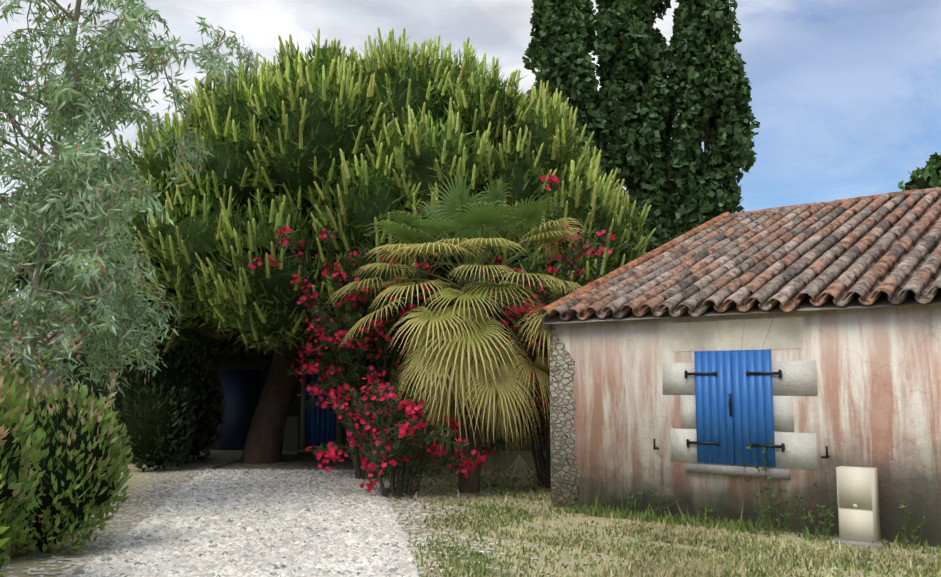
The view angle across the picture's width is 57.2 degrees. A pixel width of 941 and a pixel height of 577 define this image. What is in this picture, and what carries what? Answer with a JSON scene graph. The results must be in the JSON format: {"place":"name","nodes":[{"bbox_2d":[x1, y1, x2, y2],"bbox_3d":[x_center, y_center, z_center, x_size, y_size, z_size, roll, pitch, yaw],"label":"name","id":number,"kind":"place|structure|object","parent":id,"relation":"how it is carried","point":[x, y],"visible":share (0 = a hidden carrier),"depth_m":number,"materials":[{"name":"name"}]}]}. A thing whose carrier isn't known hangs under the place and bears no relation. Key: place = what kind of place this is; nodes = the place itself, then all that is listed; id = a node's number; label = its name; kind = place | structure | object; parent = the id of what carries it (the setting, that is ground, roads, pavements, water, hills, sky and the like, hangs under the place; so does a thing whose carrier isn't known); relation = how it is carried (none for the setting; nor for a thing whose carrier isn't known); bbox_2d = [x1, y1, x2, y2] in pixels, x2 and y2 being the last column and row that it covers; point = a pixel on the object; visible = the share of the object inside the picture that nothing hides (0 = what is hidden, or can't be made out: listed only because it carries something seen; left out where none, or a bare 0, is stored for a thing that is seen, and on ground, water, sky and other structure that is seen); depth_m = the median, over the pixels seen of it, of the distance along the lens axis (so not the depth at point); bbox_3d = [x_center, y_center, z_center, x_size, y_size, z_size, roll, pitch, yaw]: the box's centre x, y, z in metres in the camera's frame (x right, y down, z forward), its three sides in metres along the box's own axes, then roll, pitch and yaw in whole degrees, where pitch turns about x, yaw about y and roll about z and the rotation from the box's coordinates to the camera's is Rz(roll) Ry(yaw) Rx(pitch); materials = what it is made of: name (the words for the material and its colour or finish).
{"place":"outdoors","nodes":[
{"label":"outdoors","id":0,"kind":"place"},
{"bbox_2d":[0,450,940,576],"bbox_3d":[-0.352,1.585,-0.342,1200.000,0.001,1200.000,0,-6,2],"label":"ground","id":1,"kind":"structure","parent":0,"point":[16,562],"depth_m":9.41,"materials":[{"name":"green plant"}]},
{"bbox_2d":[0,474,10,575],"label":"yellow shrub leaves","id":2,"kind":"object","parent":1,"relation":"on","point":[2,530],"visible":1,"depth_m":5.35,"materials":[{"name":"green plant"}]},
{"bbox_2d":[0,398,115,551],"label":"photinia hedge","id":3,"kind":"object","parent":1,"relation":"on","point":[47,498],"visible":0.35,"depth_m":8.02,"materials":[{"name":"green plant"}]},
{"bbox_2d":[3,202,113,303],"bbox_3d":[-15.548,0.739,34.501,9.273,9.328,8.658,0,-6,2],"label":"tree","id":4,"kind":"object","parent":1,"relation":"on","point":[27,278],"depth_m":33.88,"materials":[{"name":"green plant"}]},
{"bbox_2d":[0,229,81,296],"bbox_3d":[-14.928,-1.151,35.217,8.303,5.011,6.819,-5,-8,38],"label":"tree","id":5,"kind":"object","parent":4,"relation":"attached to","point":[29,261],"depth_m":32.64,"materials":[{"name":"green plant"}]},
{"bbox_2d":[0,353,132,574],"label":"photinia hedge leaves","id":6,"kind":"object","parent":1,"relation":"on","point":[17,398],"visible":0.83,"depth_m":7.98,"materials":[{"name":"green plant"}]},
{"bbox_2d":[0,0,263,408],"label":"eucalyptus","id":7,"kind":"object","parent":1,"relation":"on","point":[20,219],"depth_m":10.32,"materials":[{"name":"green plant"}]},
{"bbox_2d":[55,329,226,471],"bbox_3d":[-6.437,2.242,17.811,2.621,2.725,4.274,6,-9,-43],"label":"shade shrub","id":8,"kind":"object","parent":1,"relation":"on","point":[146,432],"visible":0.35,"depth_m":16.64,"materials":[{"name":"green plant"}]},
{"bbox_2d":[63,452,451,576],"bbox_3d":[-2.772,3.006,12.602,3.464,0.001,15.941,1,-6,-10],"label":"gravel drive","id":9,"kind":"structure","parent":1,"relation":"on","point":[304,460],"depth_m":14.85,"materials":[{"name":"white gravel"}]},
{"bbox_2d":[71,468,419,576],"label":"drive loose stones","id":10,"kind":"object","parent":9,"relation":"on","point":[273,564],"visible":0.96,"depth_m":9.21,"materials":[{"name":"white gravel"}]},
{"bbox_2d":[248,201,463,479],"bbox_3d":[-1.685,0.854,14.938,3.844,4.824,3.670,0,-6,2],"label":"oleander","id":11,"kind":"object","parent":9,"relation":"on","point":[352,378],"depth_m":14.14,"materials":[{"name":"plant"}]},
{"bbox_2d":[1,358,546,450],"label":"outbuilding walls","id":12,"kind":"structure","parent":1,"relation":"on","point":[263,365],"depth_m":21.25,"materials":[{"name":"grey paint"}]},
{"bbox_2d":[220,370,260,449],"bbox_3d":[-5.639,2.978,21.162,0.950,1.950,0.060,0,-6,2],"label":"blue door","id":13,"kind":"structure","parent":12,"relation":"in","point":[241,389],"depth_m":21.15,"materials":[{"name":"blue wood"}]},
{"bbox_2d":[0,299,542,358],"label":"outbuilding roof","id":14,"kind":"structure","parent":12,"relation":"on","point":[241,352],"depth_m":21.42,"materials":[{"name":"tile"}]},
{"bbox_2d":[300,364,341,450],"bbox_3d":[-3.644,2.896,21.097,0.990,2.100,0.100,0,-6,2],"label":"door frame","id":15,"kind":"object","parent":12,"relation":"in","point":[303,418],"visible":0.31,"depth_m":21.03,"materials":[{"name":"grey wood"}]},
{"bbox_2d":[305,370,335,449],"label":"blue outbuilding doors","id":16,"kind":"structure","parent":15,"relation":"in","point":[320,424],"depth_m":21.04,"materials":[{"name":"blue wood"}]},
{"bbox_2d":[282,416,298,453],"bbox_3d":[-4.313,3.409,20.055,0.550,0.850,0.300,0,-6,2],"label":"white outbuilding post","id":17,"kind":"object","parent":1,"relation":"on","point":[290,441],"visible":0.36,"depth_m":19.91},
{"bbox_2d":[0,450,594,576],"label":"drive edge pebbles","id":18,"kind":"object","parent":1,"relation":"on","point":[64,571],"visible":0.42,"depth_m":10.10,"materials":[{"name":"gravel"}]},
{"bbox_2d":[67,27,655,463],"bbox_3d":[-2.368,-0.845,18.293,12.866,9.252,8.922,0,-6,2],"label":"stone pine","id":19,"kind":"object","parent":1,"relation":"on","point":[272,84],"depth_m":15.72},
{"bbox_2d":[62,59,635,354],"bbox_3d":[-2.035,-1.551,19.683,12.518,6.370,10.726,0,-6,2],"label":"stone pine foliage","id":20,"kind":"object","parent":19,"relation":"attached to","point":[305,174],"visible":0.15,"depth_m":15.41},
{"bbox_2d":[305,367,486,500],"bbox_3d":[-1.125,2.173,12.373,2.738,2.122,2.395,0,-6,2],"label":"flowering bush","id":21,"kind":"object","parent":1,"relation":"on","point":[423,442],"depth_m":12.19,"materials":[{"name":"plant"}]},
{"bbox_2d":[325,167,586,492],"bbox_3d":[-0.059,0.628,13.268,4.518,4.998,4.228,0,-6,2],"label":"palm","id":22,"kind":"object","parent":1,"relation":"on","point":[436,380],"depth_m":12.35,"materials":[{"name":"green plant"}]},
{"bbox_2d":[372,207,552,403],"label":"palm petioles","id":23,"kind":"object","parent":22,"relation":"attached to","point":[477,278],"visible":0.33,"depth_m":13.16,"materials":[{"name":"green plant"}]},
{"bbox_2d":[500,455,538,490],"bbox_3d":[0.722,2.761,12.776,0.680,0.575,0.115,0,-6,2],"label":"dead palm frond","id":24,"kind":"object","parent":22,"relation":"hanging from","point":[519,461],"visible":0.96,"depth_m":12.80,"materials":[{"name":"brown plant"}]},
{"bbox_2d":[454,173,614,488],"bbox_3d":[1.355,0.746,13.881,3.267,4.803,2.933,0,-6,2],"label":"oleander","id":25,"kind":"object","parent":1,"relation":"on","point":[566,275],"depth_m":13.37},
{"bbox_2d":[528,0,749,255],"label":"poplar foliage","id":26,"kind":"object","parent":1,"relation":"on","point":[690,152],"visible":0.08,"depth_m":41.92,"materials":[{"name":"green plant"}]},
{"bbox_2d":[522,0,759,259],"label":"poplar","id":27,"kind":"object","parent":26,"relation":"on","point":[567,78],"depth_m":41.92,"materials":[{"name":"green plant"}]},
{"bbox_2d":[549,304,940,547],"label":"house walls","id":28,"kind":"structure","parent":1,"relation":"on","point":[615,411],"depth_m":9.53,"materials":[{"name":"beige paint"}]},
{"bbox_2d":[694,350,774,466],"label":"window shutters","id":29,"kind":"object","parent":28,"relation":"attached to","point":[752,406],"depth_m":9.93,"materials":[{"name":"blue wood"}]},
{"bbox_2d":[665,317,803,351],"bbox_3d":[3.039,0.544,10.053,1.674,0.350,0.001,-5,-8,39],"label":"window lintel","id":30,"kind":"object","parent":28,"relation":"in","point":[785,333],"visible":1,"depth_m":10.01,"materials":[{"name":"beige stone"}]},
{"bbox_2d":[685,463,790,479],"bbox_3d":[3.047,2.087,9.876,1.220,0.105,0.110,-5,-8,39],"label":"window sill","id":31,"kind":"structure","parent":28,"relation":"attached to","point":[774,473],"depth_m":9.82,"materials":[{"name":"beige stone"}]},
{"bbox_2d":[662,360,817,469],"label":"stone blocks","id":32,"kind":"structure","parent":28,"relation":"attached to","point":[799,378],"depth_m":9.62,"materials":[{"name":"beige stone"}]},
{"bbox_2d":[653,369,829,458],"bbox_3d":[3.039,1.412,9.909,2.044,0.953,0.082,-5,-8,39],"label":"shutter ironwork","id":33,"kind":"object","parent":32,"relation":"attached to","point":[748,373],"visible":0.94,"depth_m":9.93,"materials":[{"name":"black metal"}]},
{"bbox_2d":[542,288,940,331],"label":"roof eave","id":34,"kind":"object","parent":28,"relation":"on","point":[881,300],"visible":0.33,"depth_m":9.82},
{"bbox_2d":[538,187,940,320],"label":"canal roof tiles","id":35,"kind":"object","parent":34,"relation":"on","point":[870,249],"visible":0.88,"depth_m":11.53,"materials":[{"name":"brown tile"}]},
{"bbox_2d":[566,430,928,547],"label":"wall weeds","id":36,"kind":"object","parent":1,"relation":"on","point":[828,530],"depth_m":9.31,"materials":[{"name":"green plant"}]},
{"bbox_2d":[832,536,887,548],"bbox_3d":[3.954,2.582,8.757,0.460,0.055,0.320,-5,-8,39],"label":"utility box base","id":37,"kind":"object","parent":1,"relation":"on","point":[862,544],"visible":0.5,"depth_m":8.63,"materials":[{"name":"concrete"}]},
{"bbox_2d":[836,466,880,542],"bbox_3d":[3.957,2.212,8.802,0.340,0.760,0.229,-5,-8,39],"label":"electric meter box","id":38,"kind":"object","parent":37,"relation":"on","point":[858,505],"visible":0.85,"depth_m":8.71,"materials":[{"name":"plastic"}]},
{"bbox_2d":[0,0,940,302],"label":"sky","id":39,"kind":"structure","parent":0,"point":[846,94],"materials":[{"name":"blue"}]},
{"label":"distant tree belt","id":40,"kind":"object","parent":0,"visible":0},
{"bbox_2d":[905,159,940,190],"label":"tree","id":41,"kind":"object","parent":40,"relation":"on","point":[920,183],"visible":0.04,"depth_m":30.34,"materials":[{"name":"green plant"}]},
{"bbox_2d":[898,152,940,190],"bbox_3d":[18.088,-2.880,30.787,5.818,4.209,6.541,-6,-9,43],"label":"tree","id":42,"kind":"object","parent":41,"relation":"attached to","point":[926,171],"visible":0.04,"depth_m":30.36,"materials":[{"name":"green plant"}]}
]}

